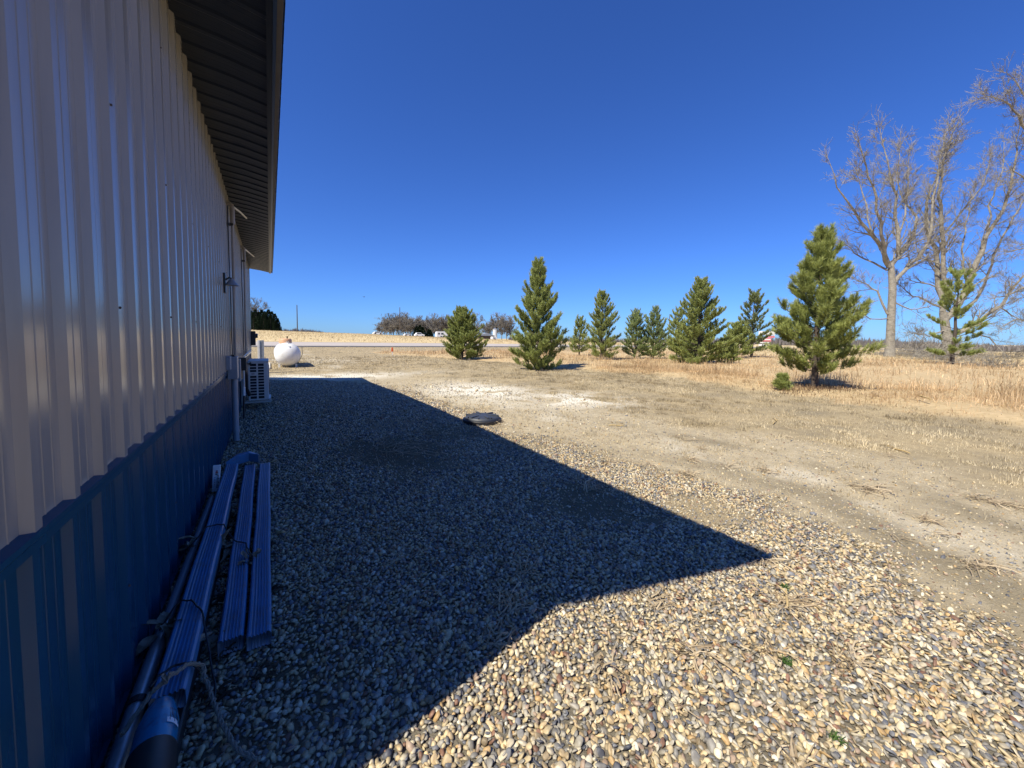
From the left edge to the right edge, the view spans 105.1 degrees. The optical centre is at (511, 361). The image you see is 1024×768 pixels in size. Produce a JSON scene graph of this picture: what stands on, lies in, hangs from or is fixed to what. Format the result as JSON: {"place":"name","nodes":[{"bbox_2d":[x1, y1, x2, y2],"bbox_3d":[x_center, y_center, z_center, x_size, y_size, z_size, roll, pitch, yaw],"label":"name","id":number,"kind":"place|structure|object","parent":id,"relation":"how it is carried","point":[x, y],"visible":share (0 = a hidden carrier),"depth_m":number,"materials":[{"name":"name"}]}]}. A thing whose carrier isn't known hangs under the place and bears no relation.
{"place":"outdoors","nodes":[
{"label":"outdoors","id":0,"kind":"place"},
{"bbox_2d":[251,342,786,347],"bbox_3d":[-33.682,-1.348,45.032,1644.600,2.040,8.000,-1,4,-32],"label":"road","id":1,"kind":"structure","parent":0,"point":[346,344],"depth_m":53.39,"materials":[{"name":"grey asphalt"}]},
{"bbox_2d":[104,330,1023,767],"bbox_3d":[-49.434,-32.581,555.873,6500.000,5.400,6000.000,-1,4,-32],"label":"ground","id":2,"kind":"structure","parent":0,"point":[908,486],"depth_m":3.92,"materials":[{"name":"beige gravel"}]},
{"bbox_2d":[0,0,285,767],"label":"metal building","id":3,"kind":"structure","parent":2,"relation":"on","point":[139,143],"depth_m":1.45,"materials":[{"name":"beige paint"}]},
{"bbox_2d":[223,273,238,292],"bbox_3d":[-3.622,-1.005,5.066,0.160,0.250,0.150,-1,4,-32],"label":"wall lamp","id":4,"kind":"object","parent":3,"relation":"attached to","point":[231,282],"visible":1,"depth_m":5.02,"materials":[{"name":"black metal"}]},
{"bbox_2d":[225,355,239,440],"bbox_3d":[-3.744,0.500,5.278,0.114,1.172,0.480,-1,4,-32],"label":"electrical box","id":5,"kind":"object","parent":3,"relation":"attached to","point":[232,365],"visible":1,"depth_m":5.31,"materials":[{"name":"grey metal"}]},
{"bbox_2d":[226,202,246,355],"bbox_3d":[-4.324,-1.249,6.199,0.117,2.369,1.289,-1,4,-26],"label":"vent pipe","id":6,"kind":"object","parent":3,"relation":"attached to","point":[232,215],"visible":0.88,"depth_m":5.73,"materials":[{"name":"black plastic"}]},
{"bbox_2d":[238,350,250,417],"bbox_3d":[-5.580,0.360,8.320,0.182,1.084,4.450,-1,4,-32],"label":"disconnect box","id":7,"kind":"object","parent":3,"relation":"attached to","point":[243,362],"visible":0.77,"depth_m":6.83,"materials":[{"name":"grey metal"}]},
{"bbox_2d":[240,246,254,355],"bbox_3d":[-6.147,-1.393,9.159,0.115,2.469,2.044,-1,4,-28],"label":"vent pipe","id":8,"kind":"object","parent":3,"relation":"attached to","point":[243,261],"visible":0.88,"depth_m":8.38,"materials":[{"name":"black plastic"}]},
{"bbox_2d":[251,331,257,344],"bbox_3d":[-7.861,-0.708,11.980,0.180,0.430,0.240,-1,4,-32],"label":"meter box","id":9,"kind":"object","parent":3,"relation":"attached to","point":[254,335],"visible":0.96,"depth_m":11.87,"materials":[{"name":"black plastic"}]},
{"bbox_2d":[241,358,270,405],"bbox_3d":[-5.188,0.394,7.975,0.487,0.861,0.964,-1,4,-32],"label":"heat pump","id":10,"kind":"object","parent":3,"relation":"attached to","point":[258,380],"visible":0.89,"depth_m":7.60,"materials":[{"name":"white metal"}]},
{"bbox_2d":[119,661,260,761],"bbox_3d":[-1.082,1.233,1.466,0.446,0.218,0.331,1,3,-3],"label":"rope","id":11,"kind":"object","parent":2,"relation":"on","point":[239,750],"visible":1,"depth_m":1.41,"materials":[{"name":"beige fabric"}]},
{"bbox_2d":[251,312,259,329],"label":"evergreen tree","id":12,"kind":"object","parent":2,"relation":"on","point":[254,325],"visible":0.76,"depth_m":135.47,"materials":[{"name":"green plant"}]},
{"bbox_2d":[252,309,258,329],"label":"evergreen tree","id":13,"kind":"object","parent":2,"relation":"on","point":[256,313],"visible":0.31,"depth_m":141.49,"materials":[{"name":"green plant"}]},
{"bbox_2d":[250,297,269,311],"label":"bare tree","id":14,"kind":"object","parent":2,"relation":"on","point":[256,307],"visible":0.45,"depth_m":158.68,"materials":[{"name":"grey plant"}]},
{"bbox_2d":[257,340,263,357],"bbox_3d":[-9.707,-0.160,15.184,0.210,1.320,0.200,-1,4,-32],"label":"steel post","id":15,"kind":"object","parent":2,"relation":"on","point":[260,344],"visible":0.56,"depth_m":15.11,"materials":[{"name":"grey metal"}]},
{"bbox_2d":[257,310,264,328],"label":"evergreen tree","id":16,"kind":"object","parent":2,"relation":"on","point":[260,314],"visible":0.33,"depth_m":140.56,"materials":[{"name":"green plant"}]},
{"bbox_2d":[258,313,269,329],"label":"evergreen tree","id":17,"kind":"object","parent":2,"relation":"on","point":[262,322],"visible":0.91,"depth_m":137.67,"materials":[{"name":"green plant"}]},
{"bbox_2d":[266,309,272,330],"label":"evergreen tree","id":18,"kind":"object","parent":2,"relation":"on","point":[268,311],"visible":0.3,"depth_m":143.47,"materials":[{"name":"green plant"}]},
{"bbox_2d":[265,314,275,330],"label":"evergreen tree","id":19,"kind":"object","parent":2,"relation":"on","point":[270,320],"visible":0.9,"depth_m":138.98,"materials":[{"name":"green plant"}]},
{"bbox_2d":[269,311,278,330],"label":"evergreen tree","id":20,"kind":"object","parent":2,"relation":"on","point":[274,318],"visible":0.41,"depth_m":143.64,"materials":[{"name":"green plant"}]},
{"bbox_2d":[276,318,281,330],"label":"evergreen tree","id":21,"kind":"object","parent":2,"relation":"on","point":[279,323],"visible":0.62,"depth_m":146.34,"materials":[{"name":"green plant"}]},
{"bbox_2d":[274,336,302,366],"bbox_3d":[-11.009,-0.507,19.254,1.156,1.451,3.620,-1,4,-32],"label":"propane tank","id":22,"kind":"object","parent":2,"relation":"on","point":[287,352],"visible":1,"depth_m":17.82,"materials":[{"name":"white metal"}]},
{"bbox_2d":[283,329,322,331],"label":"distant woods","id":23,"kind":"object","parent":2,"relation":"on","point":[304,330],"visible":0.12,"depth_m":285.91,"materials":[{"name":"grey plant"}]},
{"bbox_2d":[375,324,385,333],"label":"bare tree","id":24,"kind":"object","parent":2,"relation":"on","point":[378,329],"visible":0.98,"depth_m":200.95,"materials":[{"name":"plant"}]},
{"bbox_2d":[377,317,393,334],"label":"bare tree","id":25,"kind":"object","parent":2,"relation":"on","point":[385,325],"visible":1,"depth_m":199.06,"materials":[{"name":"plant"}]},
{"bbox_2d":[382,313,395,333],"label":"bare tree","id":26,"kind":"object","parent":2,"relation":"on","point":[389,318],"visible":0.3,"depth_m":219.24,"materials":[{"name":"grey plant"}]},
{"bbox_2d":[382,320,396,334],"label":"bare tree","id":27,"kind":"object","parent":2,"relation":"on","point":[391,329],"visible":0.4,"depth_m":208.73,"materials":[{"name":"brown plant"}]},
{"bbox_2d":[390,312,403,334],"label":"bare tree","id":28,"kind":"object","parent":2,"relation":"on","point":[396,329],"visible":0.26,"depth_m":221.87,"materials":[{"name":"plant"}]},
{"bbox_2d":[392,319,409,334],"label":"bare tree","id":29,"kind":"object","parent":2,"relation":"on","point":[402,324],"visible":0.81,"depth_m":198.75,"materials":[{"name":"brown plant"}]},
{"bbox_2d":[395,313,409,334],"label":"bare tree","id":30,"kind":"object","parent":2,"relation":"on","point":[401,331],"visible":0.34,"depth_m":216.96,"materials":[{"name":"brown plant"}]},
{"bbox_2d":[398,312,409,333],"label":"bare tree","id":31,"kind":"object","parent":2,"relation":"on","point":[407,317],"visible":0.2,"depth_m":228.70,"materials":[{"name":"plant"}]},
{"bbox_2d":[401,318,415,333],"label":"bare tree","id":32,"kind":"object","parent":2,"relation":"on","point":[409,322],"visible":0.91,"depth_m":198.79,"materials":[{"name":"brown plant"}]},
{"bbox_2d":[405,316,422,333],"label":"bare tree","id":33,"kind":"object","parent":2,"relation":"on","point":[418,323],"visible":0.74,"depth_m":203.09,"materials":[{"name":"grey plant"}]},
{"bbox_2d":[413,325,425,336],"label":"evergreen tree","id":34,"kind":"object","parent":2,"relation":"on","point":[420,327],"visible":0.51,"depth_m":199.87,"materials":[{"name":"green plant"}]},
{"bbox_2d":[424,312,441,332],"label":"bare tree","id":35,"kind":"object","parent":2,"relation":"on","point":[435,322],"visible":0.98,"depth_m":206.48,"materials":[{"name":"grey plant"}]},
{"bbox_2d":[434,319,446,331],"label":"bare tree","id":36,"kind":"object","parent":2,"relation":"on","point":[441,326],"visible":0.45,"depth_m":226.28,"materials":[{"name":"brown plant"}]},
{"bbox_2d":[435,331,446,336],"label":"travel trailer","id":37,"kind":"object","parent":2,"relation":"on","point":[438,334],"visible":0.73,"depth_m":157.28,"materials":[{"name":"white paint"}]},
{"bbox_2d":[433,314,449,333],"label":"bare tree","id":38,"kind":"object","parent":2,"relation":"on","point":[443,322],"visible":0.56,"depth_m":227.51,"materials":[{"name":"plant"}]},
{"bbox_2d":[440,304,488,359],"bbox_3d":[-3.216,-1.937,26.410,3.206,3.852,3.346,-1,4,-32],"label":"pine tree","id":39,"kind":"object","parent":2,"relation":"on","point":[463,322],"visible":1,"depth_m":25.93,"materials":[{"name":"green plant"}]},
{"bbox_2d":[472,312,483,329],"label":"bare tree","id":40,"kind":"object","parent":2,"relation":"on","point":[477,324],"visible":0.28,"depth_m":195.25,"materials":[{"name":"grey plant"}]},
{"bbox_2d":[463,411,501,425],"bbox_3d":[-0.515,1.002,6.787,0.670,0.178,0.670,-1,4,-32],"label":"tank lid","id":41,"kind":"object","parent":2,"relation":"on","point":[480,419],"visible":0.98,"depth_m":6.58,"materials":[{"name":"black plastic"}]},
{"bbox_2d":[476,323,491,333],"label":"bare tree","id":42,"kind":"object","parent":2,"relation":"on","point":[484,330],"visible":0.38,"depth_m":212.20,"materials":[{"name":"brown plant"}]},
{"bbox_2d":[477,333,493,338],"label":"shed","id":43,"kind":"structure","parent":2,"relation":"on","point":[486,335],"depth_m":177.99,"materials":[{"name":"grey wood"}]},
{"bbox_2d":[483,319,496,333],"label":"bare tree","id":44,"kind":"object","parent":2,"relation":"on","point":[489,327],"visible":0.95,"depth_m":202.02,"materials":[{"name":"plant"}]},
{"bbox_2d":[493,328,496,336],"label":"silo","id":45,"kind":"object","parent":2,"relation":"on","point":[495,332],"visible":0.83,"depth_m":193.05,"materials":[{"name":"metal"}]},
{"bbox_2d":[488,312,503,332],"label":"bare tree","id":46,"kind":"object","parent":2,"relation":"on","point":[496,315],"visible":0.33,"depth_m":220.55,"materials":[{"name":"grey plant"}]},
{"bbox_2d":[492,320,509,339],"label":"bare tree","id":47,"kind":"object","parent":2,"relation":"on","point":[500,332],"visible":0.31,"depth_m":219.53,"materials":[{"name":"brown plant"}]},
{"bbox_2d":[495,314,518,339],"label":"bare tree","id":48,"kind":"object","parent":2,"relation":"on","point":[503,324],"visible":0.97,"depth_m":194.21,"materials":[{"name":"brown plant"}]},
{"bbox_2d":[501,315,514,339],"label":"bare tree","id":49,"kind":"object","parent":2,"relation":"on","point":[511,322],"visible":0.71,"depth_m":197.70,"materials":[{"name":"brown plant"}]},
{"bbox_2d":[508,255,570,369],"bbox_3d":[1.331,-2.220,18.338,3.172,5.419,3.094,-1,4,-32],"label":"pine tree","id":50,"kind":"object","parent":2,"relation":"on","point":[539,302],"visible":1,"depth_m":17.99,"materials":[{"name":"green plant"}]},
{"bbox_2d":[104,378,1023,767],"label":"river pebbles","id":51,"kind":"object","parent":2,"relation":"on","point":[292,402],"visible":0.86,"depth_m":2.04,"materials":[{"name":"beige gravel"}]},
{"bbox_2d":[105,496,214,767],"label":"metal pole","id":52,"kind":"object","parent":51,"relation":"on","point":[119,753],"visible":0.77,"depth_m":1.59,"materials":[{"name":"metal"}]},
{"bbox_2d":[135,612,181,656],"bbox_3d":[-1.626,1.228,1.783,0.218,0.116,0.186,3,4,31],"label":"corn husk","id":53,"kind":"object","parent":52,"relation":"on","point":[144,643],"visible":0.75,"depth_m":1.78,"materials":[{"name":"beige plant"}]},
{"bbox_2d":[175,504,231,767],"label":"drain channel","id":54,"kind":"object","parent":51,"relation":"on","point":[183,714],"visible":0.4,"depth_m":1.60,"materials":[{"name":"blue painted metal"}]},
{"bbox_2d":[124,696,178,767],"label":"blue downspout pipe","id":55,"kind":"object","parent":54,"relation":"on","point":[154,744],"visible":1,"depth_m":1.23,"materials":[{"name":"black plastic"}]},
{"bbox_2d":[148,463,237,707],"bbox_3d":[-2.048,1.158,2.708,0.108,0.076,3.020,-1,4,-32],"label":"downspout","id":56,"kind":"object","parent":54,"relation":"on","point":[183,645],"visible":0.94,"depth_m":1.92,"materials":[{"name":"metal"}]},
{"bbox_2d":[149,661,200,687],"bbox_3d":[-1.308,1.216,1.522,0.042,0.066,0.160,3,4,31],"label":"black cord","id":57,"kind":"object","parent":56,"relation":"attached to","point":[169,668],"visible":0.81,"depth_m":1.52,"materials":[{"name":"plastic"}]},
{"bbox_2d":[159,599,216,697],"bbox_3d":[-1.375,1.240,1.723,0.606,0.139,0.137,3,4,32],"label":"black cord","id":58,"kind":"object","parent":56,"relation":"on","point":[207,641],"visible":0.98,"depth_m":1.77,"materials":[{"name":"plastic"}]},
{"bbox_2d":[179,535,200,550],"bbox_3d":[-2.067,1.171,2.541,0.240,0.108,0.156,-1,4,-32],"label":"corn husk","id":59,"kind":"object","parent":56,"relation":"on","point":[188,544],"visible":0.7,"depth_m":2.53,"materials":[{"name":"beige plant"}]},
{"bbox_2d":[200,630,224,659],"bbox_3d":[-1.372,1.296,1.784,0.081,0.137,0.110,2,4,24],"label":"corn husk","id":60,"kind":"object","parent":51,"relation":"on","point":[213,640],"visible":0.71,"depth_m":1.79,"materials":[{"name":"beige plant"}]},
{"bbox_2d":[212,465,220,491],"bbox_3d":[-2.719,1.073,3.609,0.068,0.239,0.060,-1,4,-32],"label":"labelled tube","id":61,"kind":"object","parent":51,"relation":"on","point":[216,477],"visible":0.94,"depth_m":3.59,"materials":[{"name":"plastic"}]},
{"bbox_2d":[159,467,286,728],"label":"leaf litter","id":62,"kind":"object","parent":51,"relation":"on","point":[197,687],"visible":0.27,"depth_m":1.75,"materials":[{"name":"brown plant"}]},
{"bbox_2d":[220,526,232,562],"bbox_3d":[-1.856,1.193,2.600,0.158,0.214,0.252,-2,5,-43],"label":"corn husk","id":63,"kind":"object","parent":51,"relation":"on","point":[227,550],"visible":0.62,"depth_m":2.57,"materials":[{"name":"beige plant"}]},
{"bbox_2d":[217,464,255,656],"bbox_3d":[-2.021,1.204,2.963,0.100,0.072,2.820,-1,4,-32],"label":"downspout","id":64,"kind":"object","parent":51,"relation":"on","point":[233,622],"visible":0.94,"depth_m":2.21,"materials":[{"name":"metal"}]},
{"bbox_2d":[187,524,253,576],"bbox_3d":[-1.780,1.183,2.488,0.639,0.123,0.226,2,4,23],"label":"black cord","id":65,"kind":"object","parent":64,"relation":"on","point":[231,537],"visible":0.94,"depth_m":2.57,"materials":[{"name":"plastic"}]},
{"bbox_2d":[238,548,260,564],"bbox_3d":[-1.607,1.190,2.399,0.109,0.102,0.122,-1,4,-20],"label":"corn husk","id":66,"kind":"object","parent":64,"relation":"on","point":[245,555],"visible":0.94,"depth_m":2.41,"materials":[{"name":"beige plant"}]},
{"bbox_2d":[226,451,259,464],"bbox_3d":[-2.912,1.071,4.262,0.296,0.145,0.177,-1,4,-32],"label":"downspout elbow","id":67,"kind":"object","parent":51,"relation":"on","point":[243,457],"visible":0.89,"depth_m":4.26,"materials":[{"name":"metal"}]},
{"bbox_2d":[246,462,271,650],"bbox_3d":[-1.911,1.203,3.013,0.100,0.070,2.850,-1,4,-32],"label":"downspout","id":68,"kind":"object","parent":51,"relation":"on","point":[259,622],"visible":0.98,"depth_m":2.25,"materials":[{"name":"metal"}]},
{"bbox_2d":[768,582,788,606],"bbox_3d":[1.533,1.305,2.219,0.081,0.037,0.230,1,3,7],"label":"corn stalk","id":69,"kind":"object","parent":51,"relation":"on","point":[787,600],"visible":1,"depth_m":2.20,"materials":[{"name":"beige plant"}]},
{"bbox_2d":[772,583,848,748],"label":"green sprouts","id":70,"kind":"object","parent":51,"relation":"on","point":[789,661],"visible":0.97,"depth_m":1.74,"materials":[{"name":"green plant"}]},
{"bbox_2d":[568,314,590,354],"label":"pine tree","id":71,"kind":"object","parent":2,"relation":"on","point":[573,342],"visible":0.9,"depth_m":33.84,"materials":[{"name":"green plant"}]},
{"bbox_2d":[579,288,621,359],"bbox_3d":[6.173,-2.541,26.975,2.889,5.040,3.126,-1,4,-32],"label":"pine tree","id":72,"kind":"object","parent":2,"relation":"on","point":[599,329],"visible":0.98,"depth_m":26.69,"materials":[{"name":"green plant"}]},
{"bbox_2d":[620,307,651,358],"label":"pine tree","id":73,"kind":"object","parent":2,"relation":"on","point":[635,320],"visible":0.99,"depth_m":28.95,"materials":[{"name":"green plant"}]},
{"bbox_2d":[508,337,763,343],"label":"distant woods","id":74,"kind":"object","parent":2,"relation":"on","point":[714,340],"visible":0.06,"depth_m":439.12,"materials":[{"name":"brown plant"}]},
{"bbox_2d":[253,330,1023,362],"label":"corn stubble","id":75,"kind":"object","parent":2,"relation":"on","point":[421,338],"visible":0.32,"depth_m":74.64,"materials":[{"name":"beige plant"}]},
{"bbox_2d":[276,388,1023,767],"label":"dead weeds","id":76,"kind":"object","parent":2,"relation":"on","point":[790,598],"visible":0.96,"depth_m":2.16,"materials":[{"name":"beige plant"}]},
{"bbox_2d":[636,304,672,358],"bbox_3d":[10.708,-2.216,29.593,2.840,4.212,2.663,-1,4,-32],"label":"pine tree","id":77,"kind":"object","parent":2,"relation":"on","point":[659,332],"visible":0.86,"depth_m":29.14,"materials":[{"name":"green plant"}]},
{"bbox_2d":[664,305,683,356],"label":"pine tree","id":78,"kind":"object","parent":2,"relation":"on","point":[678,313],"visible":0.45,"depth_m":34.05,"materials":[{"name":"green plant"}]},
{"bbox_2d":[670,331,710,355],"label":"pine tree","id":79,"kind":"object","parent":2,"relation":"on","point":[679,353],"visible":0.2,"depth_m":29.28,"materials":[{"name":"green plant"}]},
{"bbox_2d":[666,274,738,363],"bbox_3d":[11.483,-2.514,23.799,3.841,5.490,3.304,1,3,11],"label":"pine tree","id":80,"kind":"object","parent":2,"relation":"on","point":[699,303],"visible":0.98,"depth_m":23.36,"materials":[{"name":"green plant"}]},
{"bbox_2d":[716,333,742,362],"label":"pine tree","id":81,"kind":"object","parent":2,"relation":"on","point":[731,349],"visible":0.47,"depth_m":24.34,"materials":[{"name":"green plant"}]},
{"bbox_2d":[722,320,754,354],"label":"pine tree","id":82,"kind":"object","parent":2,"relation":"on","point":[740,330],"visible":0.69,"depth_m":32.64,"materials":[{"name":"green plant"}]},
{"bbox_2d":[732,287,775,356],"bbox_3d":[21.882,-3.512,35.384,3.139,6.481,3.950,0,3,-10],"label":"pine tree","id":83,"kind":"object","parent":2,"relation":"on","point":[754,297],"visible":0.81,"depth_m":35.05,"materials":[{"name":"green plant"}]},
{"bbox_2d":[759,331,774,345],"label":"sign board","id":84,"kind":"object","parent":2,"relation":"on","point":[768,340],"visible":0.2,"depth_m":62.36,"materials":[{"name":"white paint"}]},
{"bbox_2d":[769,372,794,390],"bbox_3d":[7.960,0.667,11.567,0.644,0.821,0.665,-1,4,-32],"label":"bush","id":85,"kind":"object","parent":2,"relation":"on","point":[781,380],"visible":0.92,"depth_m":11.48,"materials":[{"name":"green plant"}]},
{"bbox_2d":[744,379,879,397],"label":"fallen needles","id":86,"kind":"object","parent":2,"relation":"on","point":[808,386],"visible":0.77,"depth_m":11.28,"materials":[{"name":"brown plant"}]},
{"bbox_2d":[765,222,885,386],"bbox_3d":[9.028,-1.590,11.392,2.960,4.971,2.750,-1,4,-32],"label":"pine tree","id":87,"kind":"object","parent":2,"relation":"on","point":[824,305],"visible":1,"depth_m":11.20,"materials":[{"name":"green plant"}]},
{"bbox_2d":[764,336,1023,351],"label":"distant woods","id":88,"kind":"object","parent":2,"relation":"on","point":[862,342],"visible":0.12,"depth_m":203.46,"materials":[{"name":"plant"}]},
{"bbox_2d":[815,103,974,356],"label":"bare tree","id":89,"kind":"object","parent":2,"relation":"on","point":[893,278],"visible":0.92,"depth_m":42.25,"materials":[{"name":"grey plant"}]},
{"bbox_2d":[887,445,909,453],"bbox_3d":[5.215,1.180,5.346,0.092,0.045,0.434,0,3,-6],"label":"corn stalk","id":90,"kind":"object","parent":2,"relation":"on","point":[899,449],"visible":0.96,"depth_m":5.27,"materials":[{"name":"beige plant"}]},
{"bbox_2d":[862,322,978,356],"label":"brush pile","id":91,"kind":"object","parent":2,"relation":"on","point":[920,343],"visible":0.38,"depth_m":43.09,"materials":[{"name":"brown plant"}]},
{"bbox_2d":[880,329,1005,361],"bbox_3d":[39.028,-0.897,35.629,8.415,3.993,8.946,2,3,16],"label":"brush pile","id":92,"kind":"object","parent":2,"relation":"on","point":[917,354],"visible":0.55,"depth_m":35.28,"materials":[{"name":"brown plant"}]},
{"bbox_2d":[882,100,1023,358],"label":"bare tree","id":93,"kind":"object","parent":2,"relation":"on","point":[939,276],"visible":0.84,"depth_m":43.43,"materials":[{"name":"grey plant"}]},
{"bbox_2d":[924,267,991,363],"bbox_3d":[31.067,-3.235,27.338,3.332,7.099,3.284,-1,4,-32],"label":"pine tree","id":94,"kind":"object","parent":2,"relation":"on","point":[949,297],"visible":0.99,"depth_m":27.13,"materials":[{"name":"green plant"}]},
{"bbox_2d":[944,348,1023,367],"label":"brush pile","id":95,"kind":"object","parent":2,"relation":"on","point":[996,361],"visible":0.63,"depth_m":24.87,"materials":[{"name":"brown plant"}]},
{"bbox_2d":[951,52,1023,348],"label":"bare tree","id":96,"kind":"object","parent":2,"relation":"on","point":[1020,123],"visible":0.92,"depth_m":38.89,"materials":[{"name":"grey plant"}]},
{"bbox_2d":[251,346,923,349],"bbox_3d":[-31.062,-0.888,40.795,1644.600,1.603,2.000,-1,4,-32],"label":"road shoulder","id":97,"kind":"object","parent":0,"point":[401,346],"visible":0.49,"depth_m":49.71},
{"bbox_2d":[249,0,1023,344],"label":"sky","id":98,"kind":"structure","parent":0,"point":[429,151],"materials":[{"name":"blue"}]},
{"bbox_2d":[373,346,1023,421],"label":"tall dry grass","id":99,"kind":"structure","parent":0,"point":[1009,393],"depth_m":15.76,"materials":[{"name":"beige plant"}]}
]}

